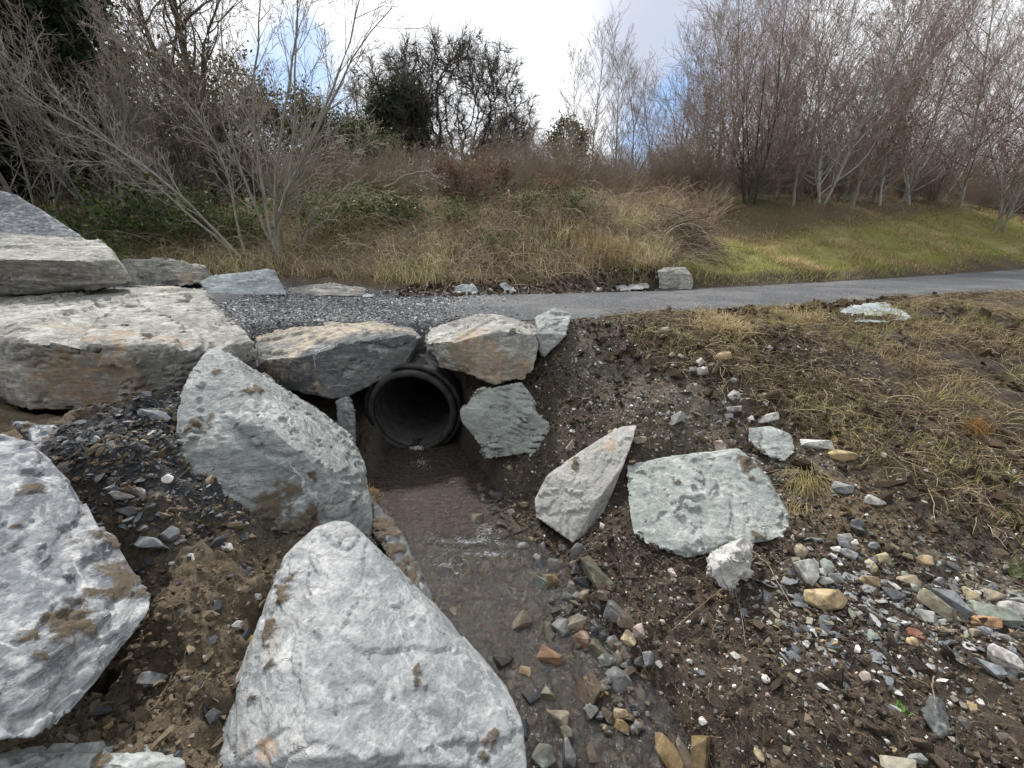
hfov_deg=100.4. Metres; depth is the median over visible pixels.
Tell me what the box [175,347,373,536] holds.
boulder
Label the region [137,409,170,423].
stone
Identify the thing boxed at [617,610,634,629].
pebble
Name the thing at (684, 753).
stone
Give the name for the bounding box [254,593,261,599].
pebble
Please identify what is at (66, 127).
bare shrub
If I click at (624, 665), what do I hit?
pebble
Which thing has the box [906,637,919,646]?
stone
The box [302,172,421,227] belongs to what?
bramble bush
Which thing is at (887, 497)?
turf clods
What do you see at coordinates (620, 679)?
stone
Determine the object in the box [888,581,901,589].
slate chip
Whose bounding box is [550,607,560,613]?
pebble
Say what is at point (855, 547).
slate chip
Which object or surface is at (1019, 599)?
slate chip
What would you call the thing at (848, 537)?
slate chip
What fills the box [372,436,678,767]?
water
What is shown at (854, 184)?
beech sapling
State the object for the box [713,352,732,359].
stone
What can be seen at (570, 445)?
stone
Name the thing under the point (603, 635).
pebble
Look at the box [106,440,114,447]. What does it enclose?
slate chip
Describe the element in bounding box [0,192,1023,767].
ground
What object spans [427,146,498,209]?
beech shrub
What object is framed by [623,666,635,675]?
pebble
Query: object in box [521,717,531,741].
stone
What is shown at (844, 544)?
stone
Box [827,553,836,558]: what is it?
slate chip
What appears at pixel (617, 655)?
stone
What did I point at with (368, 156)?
hazel shrub
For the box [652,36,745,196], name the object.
beech sapling
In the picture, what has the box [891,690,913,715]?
seedling
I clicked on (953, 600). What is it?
stone
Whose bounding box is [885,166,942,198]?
bare shrub
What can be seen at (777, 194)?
birch tree
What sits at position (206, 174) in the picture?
hazel shrub
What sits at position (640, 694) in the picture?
stone
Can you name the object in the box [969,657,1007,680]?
stone
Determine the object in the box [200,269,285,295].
boulder
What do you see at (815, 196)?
bare shrub
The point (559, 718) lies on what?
stone
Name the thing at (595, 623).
pebble
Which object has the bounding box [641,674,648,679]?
pebble
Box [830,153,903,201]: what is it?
bare shrub
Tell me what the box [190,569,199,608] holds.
dry stalk
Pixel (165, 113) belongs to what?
hazel shrub
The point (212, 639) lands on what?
pebble
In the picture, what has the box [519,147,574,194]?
bare shrub
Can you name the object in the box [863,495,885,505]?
stone
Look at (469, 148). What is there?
hazel shrub
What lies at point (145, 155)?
evergreen shrub
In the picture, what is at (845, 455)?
stone
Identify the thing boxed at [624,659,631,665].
pebble
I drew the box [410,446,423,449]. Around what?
falling water
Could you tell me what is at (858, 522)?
slate chip
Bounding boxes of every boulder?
[0,190,82,237]
[0,233,131,296]
[0,285,257,410]
[0,434,150,739]
[0,741,185,767]
[11,421,58,448]
[121,257,212,286]
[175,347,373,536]
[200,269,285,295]
[218,521,526,767]
[288,283,366,296]
[335,396,355,444]
[363,293,373,296]
[372,503,438,607]
[451,284,477,293]
[460,382,550,458]
[499,283,515,292]
[535,308,571,356]
[615,283,648,290]
[626,448,790,557]
[658,267,692,289]
[706,537,753,589]
[748,426,794,460]
[836,302,909,322]
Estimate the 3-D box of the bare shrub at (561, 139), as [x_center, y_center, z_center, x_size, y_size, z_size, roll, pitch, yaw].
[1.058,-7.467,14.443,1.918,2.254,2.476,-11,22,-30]
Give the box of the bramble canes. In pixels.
[82,170,751,298]
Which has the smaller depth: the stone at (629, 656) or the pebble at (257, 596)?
the pebble at (257, 596)
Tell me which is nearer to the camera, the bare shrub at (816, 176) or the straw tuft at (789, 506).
the straw tuft at (789, 506)
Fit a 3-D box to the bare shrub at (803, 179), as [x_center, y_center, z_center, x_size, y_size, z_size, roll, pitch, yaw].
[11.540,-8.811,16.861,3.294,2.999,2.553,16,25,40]
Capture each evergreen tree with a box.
[0,0,138,218]
[3,0,160,192]
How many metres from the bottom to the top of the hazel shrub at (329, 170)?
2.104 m
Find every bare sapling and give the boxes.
[550,36,601,191]
[566,0,630,191]
[584,17,646,190]
[603,36,665,191]
[626,51,672,185]
[651,18,721,191]
[677,0,760,195]
[677,3,744,191]
[714,0,791,176]
[741,0,826,199]
[744,19,819,193]
[759,0,879,205]
[797,43,886,167]
[828,0,951,208]
[838,33,904,175]
[876,10,961,196]
[901,60,950,180]
[946,36,1023,201]
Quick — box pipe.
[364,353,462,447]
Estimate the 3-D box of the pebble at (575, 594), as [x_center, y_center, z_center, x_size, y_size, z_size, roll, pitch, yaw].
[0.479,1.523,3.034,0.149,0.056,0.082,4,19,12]
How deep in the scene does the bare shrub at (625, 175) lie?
13.77 m
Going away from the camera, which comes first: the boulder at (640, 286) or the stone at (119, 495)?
the stone at (119, 495)
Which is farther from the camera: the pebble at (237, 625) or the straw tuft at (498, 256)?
the straw tuft at (498, 256)
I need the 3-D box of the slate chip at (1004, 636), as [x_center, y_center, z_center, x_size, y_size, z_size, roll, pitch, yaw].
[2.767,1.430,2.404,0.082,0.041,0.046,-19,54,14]
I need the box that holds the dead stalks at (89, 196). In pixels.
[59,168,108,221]
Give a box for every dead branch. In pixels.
[384,170,438,188]
[637,215,709,233]
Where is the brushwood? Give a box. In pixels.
[619,198,764,266]
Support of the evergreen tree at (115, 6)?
on the ground at (374, 448)
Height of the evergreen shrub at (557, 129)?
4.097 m
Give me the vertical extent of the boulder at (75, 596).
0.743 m
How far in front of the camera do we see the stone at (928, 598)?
2.55 m
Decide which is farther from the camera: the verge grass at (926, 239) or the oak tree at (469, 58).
the oak tree at (469, 58)
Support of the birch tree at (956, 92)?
on the ground at (374, 448)
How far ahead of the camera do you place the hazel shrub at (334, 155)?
13.04 m
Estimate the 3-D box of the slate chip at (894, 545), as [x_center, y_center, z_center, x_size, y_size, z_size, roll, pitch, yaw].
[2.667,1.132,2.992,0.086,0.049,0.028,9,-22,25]
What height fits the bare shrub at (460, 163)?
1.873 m
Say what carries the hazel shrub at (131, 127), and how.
on the ground at (374, 448)
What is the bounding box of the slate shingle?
[728,534,1023,711]
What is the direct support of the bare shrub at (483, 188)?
on the ground at (374, 448)
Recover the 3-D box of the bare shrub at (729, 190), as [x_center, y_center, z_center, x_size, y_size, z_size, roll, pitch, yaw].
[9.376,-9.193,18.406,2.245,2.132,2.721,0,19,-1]
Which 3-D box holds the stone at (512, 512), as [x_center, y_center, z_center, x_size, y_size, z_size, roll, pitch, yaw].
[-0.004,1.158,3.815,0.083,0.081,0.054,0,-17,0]
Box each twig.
[672,555,756,629]
[734,588,745,644]
[752,551,791,605]
[931,675,935,713]
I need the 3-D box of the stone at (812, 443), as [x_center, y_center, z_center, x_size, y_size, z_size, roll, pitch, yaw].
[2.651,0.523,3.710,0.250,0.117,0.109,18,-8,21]
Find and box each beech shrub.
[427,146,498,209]
[478,157,513,198]
[533,170,574,203]
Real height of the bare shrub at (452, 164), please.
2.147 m
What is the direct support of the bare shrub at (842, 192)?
on the ground at (374, 448)
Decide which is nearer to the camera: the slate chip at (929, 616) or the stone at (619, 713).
the stone at (619, 713)
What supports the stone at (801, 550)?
on the ground at (374, 448)
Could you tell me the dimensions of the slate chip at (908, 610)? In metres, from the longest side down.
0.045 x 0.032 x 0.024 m
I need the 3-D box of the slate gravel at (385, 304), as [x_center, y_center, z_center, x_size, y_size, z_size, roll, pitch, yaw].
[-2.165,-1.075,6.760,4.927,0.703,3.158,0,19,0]
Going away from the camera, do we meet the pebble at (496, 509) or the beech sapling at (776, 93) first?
the pebble at (496, 509)
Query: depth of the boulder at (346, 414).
4.52 m
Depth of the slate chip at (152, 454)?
2.69 m
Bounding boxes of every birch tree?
[624,0,816,194]
[691,0,1013,205]
[732,0,863,176]
[736,0,907,196]
[745,0,907,197]
[797,0,934,195]
[815,0,1022,205]
[822,0,1008,204]
[838,0,1023,198]
[848,0,1023,200]
[850,0,1013,194]
[859,0,1023,207]
[907,30,1023,194]
[918,0,1023,200]
[924,0,1023,210]
[934,0,1023,215]
[945,16,1023,209]
[985,101,1023,185]
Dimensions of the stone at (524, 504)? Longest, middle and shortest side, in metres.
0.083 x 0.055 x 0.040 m
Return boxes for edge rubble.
[393,263,664,297]
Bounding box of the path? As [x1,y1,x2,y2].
[436,269,1023,319]
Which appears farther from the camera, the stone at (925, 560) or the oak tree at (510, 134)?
the oak tree at (510, 134)
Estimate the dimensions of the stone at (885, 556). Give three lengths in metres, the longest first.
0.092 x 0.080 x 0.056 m
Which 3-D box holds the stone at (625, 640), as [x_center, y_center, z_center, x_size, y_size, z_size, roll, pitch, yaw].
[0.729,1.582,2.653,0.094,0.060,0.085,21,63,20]
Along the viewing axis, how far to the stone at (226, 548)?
2.56 m
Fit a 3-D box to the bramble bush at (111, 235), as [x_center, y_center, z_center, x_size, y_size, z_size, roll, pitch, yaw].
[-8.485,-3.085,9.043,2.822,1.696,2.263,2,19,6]
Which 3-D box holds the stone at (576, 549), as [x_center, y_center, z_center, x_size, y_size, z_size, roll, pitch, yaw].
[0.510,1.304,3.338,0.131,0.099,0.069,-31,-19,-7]
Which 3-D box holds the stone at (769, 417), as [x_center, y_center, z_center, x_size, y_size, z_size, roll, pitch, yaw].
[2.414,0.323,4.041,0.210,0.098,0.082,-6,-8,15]
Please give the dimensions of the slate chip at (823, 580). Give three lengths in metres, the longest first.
0.091 x 0.052 x 0.052 m
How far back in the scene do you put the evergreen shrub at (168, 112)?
13.94 m
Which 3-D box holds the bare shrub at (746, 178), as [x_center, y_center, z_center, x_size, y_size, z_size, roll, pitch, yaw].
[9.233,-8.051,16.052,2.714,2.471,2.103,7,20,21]
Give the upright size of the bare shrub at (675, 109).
7.918 m
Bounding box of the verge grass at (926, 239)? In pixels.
[625,202,1023,288]
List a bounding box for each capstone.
[254,317,421,398]
[424,313,538,384]
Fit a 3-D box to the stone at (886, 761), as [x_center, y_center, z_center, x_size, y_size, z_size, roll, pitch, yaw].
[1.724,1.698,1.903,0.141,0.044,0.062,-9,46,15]
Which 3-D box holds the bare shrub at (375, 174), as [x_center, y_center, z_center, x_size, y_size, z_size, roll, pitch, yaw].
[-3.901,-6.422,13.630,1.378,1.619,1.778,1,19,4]
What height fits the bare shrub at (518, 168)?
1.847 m
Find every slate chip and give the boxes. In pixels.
[103,484,119,489]
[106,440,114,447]
[107,486,118,491]
[118,523,128,530]
[128,442,140,452]
[135,487,145,498]
[135,525,150,532]
[144,473,154,479]
[146,503,156,510]
[148,451,157,458]
[166,443,176,449]
[819,568,826,575]
[819,576,834,584]
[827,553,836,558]
[837,533,853,541]
[840,548,858,559]
[849,521,865,533]
[851,519,864,529]
[851,544,863,554]
[867,541,879,550]
[886,542,899,549]
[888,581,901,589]
[892,603,900,609]
[902,552,913,559]
[905,583,920,592]
[906,607,910,613]
[917,609,937,622]
[931,577,944,584]
[945,560,959,571]
[963,630,970,637]
[969,628,981,635]
[988,583,998,590]
[997,633,1012,641]
[1006,669,1021,677]
[1009,597,1023,603]
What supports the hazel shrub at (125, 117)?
on the ground at (374, 448)
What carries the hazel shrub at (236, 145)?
on the ground at (374, 448)
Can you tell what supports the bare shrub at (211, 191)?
on the ground at (374, 448)
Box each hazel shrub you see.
[0,0,191,235]
[0,0,252,230]
[0,2,120,219]
[76,0,248,214]
[87,63,183,209]
[90,91,209,205]
[117,53,259,199]
[162,76,272,203]
[247,140,303,222]
[282,133,325,205]
[299,137,359,203]
[314,115,355,191]
[334,124,379,197]
[363,127,433,197]
[404,131,459,204]
[446,104,513,189]
[480,130,526,183]
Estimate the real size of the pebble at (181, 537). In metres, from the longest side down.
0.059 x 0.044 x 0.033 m
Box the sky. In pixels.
[94,0,1023,195]
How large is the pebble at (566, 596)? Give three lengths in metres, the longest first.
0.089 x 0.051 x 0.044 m
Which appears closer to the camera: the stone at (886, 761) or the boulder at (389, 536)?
the stone at (886, 761)
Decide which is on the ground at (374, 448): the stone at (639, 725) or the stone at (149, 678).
the stone at (149, 678)
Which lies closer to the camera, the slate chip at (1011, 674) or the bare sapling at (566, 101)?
the slate chip at (1011, 674)
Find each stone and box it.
[109,491,134,499]
[115,506,139,515]
[134,536,168,548]
[136,671,167,686]
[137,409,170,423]
[150,587,161,598]
[160,525,179,541]
[161,474,173,483]
[221,543,233,551]
[241,618,249,631]
[472,514,482,522]
[493,655,513,671]
[507,509,515,517]
[510,609,531,632]
[517,542,528,550]
[519,666,530,676]
[520,501,528,507]
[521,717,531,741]
[522,683,540,704]
[530,743,554,767]
[532,575,548,589]
[535,556,542,570]
[536,644,561,668]
[538,542,545,553]
[541,686,554,703]
[542,621,553,642]
[546,710,568,728]
[547,558,563,570]
[558,544,566,550]
[560,725,572,737]
[561,734,577,767]
[565,439,574,450]
[567,613,586,632]
[568,560,580,569]
[568,580,578,593]
[570,543,583,558]
[571,679,600,706]
[573,630,589,652]
[576,590,589,601]
[580,555,613,588]
[586,741,597,762]
[588,673,604,693]
[589,638,605,656]
[597,589,610,601]
[598,654,613,667]
[603,600,623,624]
[606,635,617,650]
[606,666,631,693]
[613,708,628,720]
[614,649,622,667]
[620,629,635,646]
[623,651,633,661]
[629,685,645,706]
[632,436,646,443]
[633,623,644,637]
[633,720,644,730]
[642,651,653,667]
[655,732,683,767]
[657,327,668,331]
[667,568,675,576]
[669,411,686,425]
[676,735,691,767]
[691,735,710,767]
[696,367,708,374]
[699,716,706,724]
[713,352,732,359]
[714,440,725,450]
[727,390,740,400]
[727,406,741,412]
[753,747,764,762]
[758,412,778,422]
[761,675,769,683]
[786,672,797,683]
[793,559,818,585]
[794,543,807,557]
[800,439,834,449]
[804,588,847,610]
[810,537,824,543]
[820,558,834,573]
[827,573,843,583]
[828,449,859,460]
[830,546,840,552]
[831,481,853,493]
[839,541,851,548]
[850,539,858,544]
[858,671,870,683]
[859,575,880,587]
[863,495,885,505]
[865,559,878,572]
[866,629,881,639]
[874,552,891,564]
[879,755,916,767]
[882,587,905,602]
[896,574,921,587]
[904,627,925,640]
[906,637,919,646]
[907,753,928,763]
[915,555,934,565]
[917,589,956,621]
[921,695,953,738]
[931,588,973,618]
[961,586,981,600]
[966,600,1023,626]
[969,615,1002,627]
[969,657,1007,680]
[983,588,1006,601]
[987,643,1023,670]
[995,600,1023,615]
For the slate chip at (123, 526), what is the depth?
2.42 m
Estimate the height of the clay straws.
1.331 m
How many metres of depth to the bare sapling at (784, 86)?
20.32 m
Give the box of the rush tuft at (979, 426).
[959,412,1005,440]
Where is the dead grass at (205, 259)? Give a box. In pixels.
[96,184,694,285]
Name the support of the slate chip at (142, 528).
on the ground at (374, 448)
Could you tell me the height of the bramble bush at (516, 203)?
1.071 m
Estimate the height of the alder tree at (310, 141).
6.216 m
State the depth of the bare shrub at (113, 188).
13.58 m
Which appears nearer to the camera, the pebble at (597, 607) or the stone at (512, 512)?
the pebble at (597, 607)
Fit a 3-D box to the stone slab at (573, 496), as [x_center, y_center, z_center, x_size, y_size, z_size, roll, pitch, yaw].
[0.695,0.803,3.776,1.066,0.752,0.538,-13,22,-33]
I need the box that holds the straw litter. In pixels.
[596,285,1023,550]
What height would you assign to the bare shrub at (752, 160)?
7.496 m
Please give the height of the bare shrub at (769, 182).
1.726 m
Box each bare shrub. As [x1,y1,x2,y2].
[0,0,217,223]
[0,5,175,208]
[88,159,169,205]
[118,8,276,203]
[179,42,294,203]
[190,66,284,195]
[242,137,313,212]
[242,148,328,210]
[268,151,330,196]
[302,127,370,205]
[302,154,365,200]
[341,153,386,202]
[346,149,400,196]
[358,154,409,200]
[365,159,408,195]
[370,127,447,210]
[388,150,445,200]
[402,161,440,199]
[404,147,436,197]
[428,136,471,191]
[431,147,482,185]
[442,144,522,207]
[444,146,491,195]
[475,132,544,194]
[489,100,556,187]
[489,135,533,193]
[500,140,536,193]
[508,121,583,185]
[508,132,570,188]
[509,151,559,196]
[518,120,588,188]
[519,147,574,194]
[533,123,629,193]
[555,146,598,191]
[567,132,628,194]
[571,151,621,192]
[590,131,641,198]
[600,162,624,192]
[620,30,747,192]
[620,143,683,193]
[643,136,712,195]
[644,133,703,195]
[647,125,744,198]
[670,151,706,195]
[681,128,758,199]
[682,0,841,205]
[706,154,746,194]
[720,137,800,201]
[722,160,762,193]
[737,155,795,198]
[740,130,798,193]
[759,54,864,193]
[764,114,859,200]
[772,157,815,193]
[781,125,844,200]
[794,145,846,194]
[807,141,874,200]
[808,159,859,194]
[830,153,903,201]
[837,115,925,197]
[851,151,907,195]
[870,149,930,197]
[874,155,945,199]
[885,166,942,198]
[901,115,982,201]
[911,173,960,202]
[921,165,974,200]
[935,155,1007,203]
[944,109,1023,205]
[948,173,996,204]
[964,168,1023,208]
[967,173,1023,210]
[982,178,1023,211]
[1004,195,1023,213]
[1007,175,1023,214]
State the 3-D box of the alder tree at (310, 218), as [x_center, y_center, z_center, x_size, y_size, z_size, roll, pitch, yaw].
[-3.119,-4.484,9.085,3.586,3.531,1.252,0,19,0]
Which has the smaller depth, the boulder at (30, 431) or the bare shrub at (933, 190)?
the boulder at (30, 431)
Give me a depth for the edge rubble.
8.66 m
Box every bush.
[18,169,99,232]
[32,193,184,258]
[49,184,209,251]
[66,165,272,251]
[135,183,271,246]
[184,193,293,250]
[277,186,392,239]
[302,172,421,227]
[339,181,435,229]
[417,194,487,223]
[468,228,518,251]
[492,177,558,215]
[544,179,605,214]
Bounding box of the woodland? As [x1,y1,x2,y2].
[92,114,1023,212]
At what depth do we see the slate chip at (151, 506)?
2.47 m
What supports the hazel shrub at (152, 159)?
on the ground at (374, 448)
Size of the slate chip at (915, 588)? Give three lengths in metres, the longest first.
0.096 x 0.065 x 0.049 m
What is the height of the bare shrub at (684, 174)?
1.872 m
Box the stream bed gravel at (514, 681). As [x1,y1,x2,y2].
[404,533,677,767]
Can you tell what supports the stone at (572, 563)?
on the ground at (374, 448)
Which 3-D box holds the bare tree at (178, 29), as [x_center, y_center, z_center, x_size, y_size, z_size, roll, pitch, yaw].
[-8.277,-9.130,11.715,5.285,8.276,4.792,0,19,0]
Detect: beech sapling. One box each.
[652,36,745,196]
[719,20,878,197]
[796,0,954,203]
[814,5,993,202]
[935,60,1023,232]
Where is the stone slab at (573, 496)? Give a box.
[535,425,636,542]
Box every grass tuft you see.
[792,470,828,492]
[999,550,1023,579]
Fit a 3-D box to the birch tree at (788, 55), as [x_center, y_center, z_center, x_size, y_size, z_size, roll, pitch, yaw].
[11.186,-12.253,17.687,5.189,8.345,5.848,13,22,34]
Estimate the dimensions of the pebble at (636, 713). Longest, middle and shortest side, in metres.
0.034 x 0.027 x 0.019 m
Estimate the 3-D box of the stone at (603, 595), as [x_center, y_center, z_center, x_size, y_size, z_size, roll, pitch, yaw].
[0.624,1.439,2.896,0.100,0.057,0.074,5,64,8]
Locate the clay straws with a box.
[4,435,375,767]
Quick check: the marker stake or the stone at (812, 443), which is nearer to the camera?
the stone at (812, 443)
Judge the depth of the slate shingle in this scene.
2.50 m
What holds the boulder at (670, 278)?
on the path
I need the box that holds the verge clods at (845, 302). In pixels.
[644,291,1003,317]
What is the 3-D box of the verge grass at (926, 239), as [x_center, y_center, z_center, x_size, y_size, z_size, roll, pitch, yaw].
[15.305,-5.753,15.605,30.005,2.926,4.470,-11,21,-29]
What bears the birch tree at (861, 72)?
on the ground at (374, 448)
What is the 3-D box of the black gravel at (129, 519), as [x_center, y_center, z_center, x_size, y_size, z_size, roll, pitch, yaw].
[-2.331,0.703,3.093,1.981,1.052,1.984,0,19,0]
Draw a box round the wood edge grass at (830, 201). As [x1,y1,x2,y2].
[591,191,986,242]
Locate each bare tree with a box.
[56,0,229,210]
[108,0,268,208]
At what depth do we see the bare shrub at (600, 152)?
15.73 m
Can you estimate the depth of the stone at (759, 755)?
2.05 m
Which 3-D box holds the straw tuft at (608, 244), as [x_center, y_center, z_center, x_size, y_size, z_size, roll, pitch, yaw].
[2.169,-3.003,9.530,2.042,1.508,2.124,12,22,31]
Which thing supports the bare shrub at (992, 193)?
on the ground at (374, 448)
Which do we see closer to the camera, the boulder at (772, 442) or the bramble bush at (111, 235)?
the boulder at (772, 442)
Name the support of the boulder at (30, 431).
on the ground at (374, 448)
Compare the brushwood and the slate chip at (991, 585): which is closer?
the slate chip at (991, 585)
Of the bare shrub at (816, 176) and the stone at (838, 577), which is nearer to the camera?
the stone at (838, 577)
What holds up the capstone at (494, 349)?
on the ground at (374, 448)
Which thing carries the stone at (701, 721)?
on the ground at (374, 448)
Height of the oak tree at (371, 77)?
15.493 m
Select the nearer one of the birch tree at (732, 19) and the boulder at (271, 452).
the boulder at (271, 452)
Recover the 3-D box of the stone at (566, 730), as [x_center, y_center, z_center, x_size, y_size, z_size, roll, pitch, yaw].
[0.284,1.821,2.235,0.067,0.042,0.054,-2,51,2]
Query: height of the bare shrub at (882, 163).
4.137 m
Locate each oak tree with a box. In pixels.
[333,32,440,150]
[363,13,546,177]
[477,108,536,175]
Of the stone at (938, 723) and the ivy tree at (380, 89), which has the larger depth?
the ivy tree at (380, 89)
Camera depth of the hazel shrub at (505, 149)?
15.79 m
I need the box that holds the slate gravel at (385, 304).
[217,286,527,354]
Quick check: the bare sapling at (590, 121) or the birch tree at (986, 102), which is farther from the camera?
the birch tree at (986, 102)
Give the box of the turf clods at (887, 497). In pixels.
[590,296,1023,544]
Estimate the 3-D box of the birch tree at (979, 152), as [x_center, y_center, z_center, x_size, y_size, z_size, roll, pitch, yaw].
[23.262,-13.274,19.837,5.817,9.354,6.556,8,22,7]
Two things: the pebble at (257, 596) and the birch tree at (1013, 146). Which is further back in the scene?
the birch tree at (1013, 146)
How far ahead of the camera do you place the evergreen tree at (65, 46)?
10.13 m
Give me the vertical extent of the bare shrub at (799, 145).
7.432 m
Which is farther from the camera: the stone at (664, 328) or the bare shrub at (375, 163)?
the bare shrub at (375, 163)
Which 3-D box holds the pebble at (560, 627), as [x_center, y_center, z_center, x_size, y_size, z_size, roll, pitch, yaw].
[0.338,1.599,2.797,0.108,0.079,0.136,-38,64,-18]
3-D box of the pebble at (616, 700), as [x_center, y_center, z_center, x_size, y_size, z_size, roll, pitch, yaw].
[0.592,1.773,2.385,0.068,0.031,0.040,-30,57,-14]
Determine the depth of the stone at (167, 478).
2.63 m
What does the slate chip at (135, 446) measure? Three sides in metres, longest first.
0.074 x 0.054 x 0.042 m
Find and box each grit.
[444,281,963,318]
[502,314,1023,767]
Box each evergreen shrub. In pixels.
[87,97,193,205]
[102,51,228,203]
[147,36,290,201]
[246,74,348,183]
[304,100,393,190]
[349,117,419,191]
[540,111,597,175]
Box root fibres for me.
[503,329,1023,767]
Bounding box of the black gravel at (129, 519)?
[33,385,298,584]
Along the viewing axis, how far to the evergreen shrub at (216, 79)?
14.27 m
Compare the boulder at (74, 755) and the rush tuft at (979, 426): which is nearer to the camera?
the boulder at (74, 755)
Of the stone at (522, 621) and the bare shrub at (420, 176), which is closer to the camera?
the stone at (522, 621)
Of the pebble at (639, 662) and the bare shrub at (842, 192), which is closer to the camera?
the pebble at (639, 662)
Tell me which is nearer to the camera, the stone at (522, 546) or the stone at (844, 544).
the stone at (844, 544)
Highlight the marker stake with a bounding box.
[500,190,509,209]
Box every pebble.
[178,535,185,539]
[208,635,216,643]
[231,620,242,630]
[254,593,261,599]
[491,492,501,499]
[492,507,499,512]
[541,574,557,589]
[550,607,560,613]
[551,618,572,637]
[557,568,571,582]
[562,592,574,601]
[562,604,572,614]
[569,600,578,605]
[570,566,579,573]
[572,592,581,602]
[573,577,590,587]
[585,704,598,719]
[590,619,603,631]
[590,626,597,635]
[592,604,600,610]
[595,709,608,720]
[598,630,608,642]
[600,677,612,685]
[601,683,610,690]
[601,707,614,725]
[603,654,617,668]
[604,726,613,735]
[605,640,614,651]
[612,696,623,706]
[613,641,628,654]
[613,719,630,735]
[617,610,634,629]
[620,663,628,668]
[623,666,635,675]
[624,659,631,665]
[624,713,634,721]
[626,686,633,691]
[626,695,635,704]
[629,703,635,711]
[633,711,639,716]
[634,656,643,667]
[635,630,649,640]
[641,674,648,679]
[696,358,703,365]
[725,414,733,419]
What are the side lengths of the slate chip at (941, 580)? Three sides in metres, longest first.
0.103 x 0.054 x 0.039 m
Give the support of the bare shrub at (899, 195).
on the ground at (374, 448)
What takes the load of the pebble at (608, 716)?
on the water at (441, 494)
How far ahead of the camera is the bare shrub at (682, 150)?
15.24 m
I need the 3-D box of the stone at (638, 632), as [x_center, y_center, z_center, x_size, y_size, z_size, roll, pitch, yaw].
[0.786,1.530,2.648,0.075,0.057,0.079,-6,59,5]
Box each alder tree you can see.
[0,0,254,266]
[161,0,434,261]
[280,77,448,256]
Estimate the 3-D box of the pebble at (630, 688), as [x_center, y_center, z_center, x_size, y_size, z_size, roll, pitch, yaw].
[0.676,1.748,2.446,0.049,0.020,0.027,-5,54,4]
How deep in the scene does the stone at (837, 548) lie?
2.95 m
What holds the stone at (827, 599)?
on the ground at (374, 448)
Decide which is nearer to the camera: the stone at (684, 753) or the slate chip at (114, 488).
the stone at (684, 753)
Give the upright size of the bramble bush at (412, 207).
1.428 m
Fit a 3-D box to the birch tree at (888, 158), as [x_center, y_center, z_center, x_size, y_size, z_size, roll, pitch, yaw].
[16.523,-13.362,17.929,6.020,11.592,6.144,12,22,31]
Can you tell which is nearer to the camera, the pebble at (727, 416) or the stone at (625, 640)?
the stone at (625, 640)
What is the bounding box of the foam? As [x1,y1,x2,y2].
[412,455,505,567]
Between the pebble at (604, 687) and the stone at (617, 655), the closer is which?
the pebble at (604, 687)
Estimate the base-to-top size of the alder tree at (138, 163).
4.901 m
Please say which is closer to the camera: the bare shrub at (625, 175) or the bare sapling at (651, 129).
the bare shrub at (625, 175)
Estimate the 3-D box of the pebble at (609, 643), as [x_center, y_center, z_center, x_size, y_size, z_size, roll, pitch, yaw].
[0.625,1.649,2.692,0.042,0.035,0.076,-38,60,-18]
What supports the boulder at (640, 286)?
on the ground at (374, 448)
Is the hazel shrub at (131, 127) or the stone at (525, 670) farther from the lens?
the hazel shrub at (131, 127)
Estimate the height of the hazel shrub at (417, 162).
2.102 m
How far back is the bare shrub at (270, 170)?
11.88 m
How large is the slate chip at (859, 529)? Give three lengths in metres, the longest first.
0.109 x 0.081 x 0.064 m
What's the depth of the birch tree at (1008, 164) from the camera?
26.19 m
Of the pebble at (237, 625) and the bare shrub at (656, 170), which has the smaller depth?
the pebble at (237, 625)
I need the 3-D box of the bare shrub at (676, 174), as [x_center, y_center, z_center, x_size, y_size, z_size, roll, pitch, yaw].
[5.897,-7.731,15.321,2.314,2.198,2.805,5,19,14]
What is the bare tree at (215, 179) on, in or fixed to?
on the ground at (374, 448)
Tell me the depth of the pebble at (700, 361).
4.48 m
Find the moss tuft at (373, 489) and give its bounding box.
[362,483,383,496]
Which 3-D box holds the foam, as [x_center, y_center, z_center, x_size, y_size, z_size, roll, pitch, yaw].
[-0.583,1.075,4.032,0.607,0.092,1.792,-7,20,-19]
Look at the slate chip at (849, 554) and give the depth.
2.90 m
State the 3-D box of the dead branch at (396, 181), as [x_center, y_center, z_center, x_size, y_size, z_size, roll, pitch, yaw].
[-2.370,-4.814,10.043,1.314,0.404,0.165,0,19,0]
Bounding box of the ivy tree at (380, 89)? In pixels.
[354,64,441,168]
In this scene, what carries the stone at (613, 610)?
on the ground at (374, 448)
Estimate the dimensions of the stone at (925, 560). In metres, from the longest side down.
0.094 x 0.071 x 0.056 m
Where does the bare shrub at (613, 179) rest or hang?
on the ground at (374, 448)
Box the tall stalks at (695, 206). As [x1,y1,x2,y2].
[513,163,746,229]
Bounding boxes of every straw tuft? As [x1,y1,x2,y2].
[452,233,539,284]
[559,217,653,283]
[675,303,788,366]
[757,247,840,282]
[764,303,849,333]
[767,459,851,508]
[783,496,820,521]
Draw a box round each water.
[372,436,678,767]
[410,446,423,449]
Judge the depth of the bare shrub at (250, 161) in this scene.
13.39 m
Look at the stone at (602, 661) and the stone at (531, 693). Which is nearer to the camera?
the stone at (531, 693)
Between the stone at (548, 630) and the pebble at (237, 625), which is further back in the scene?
the stone at (548, 630)
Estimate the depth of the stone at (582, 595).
2.98 m

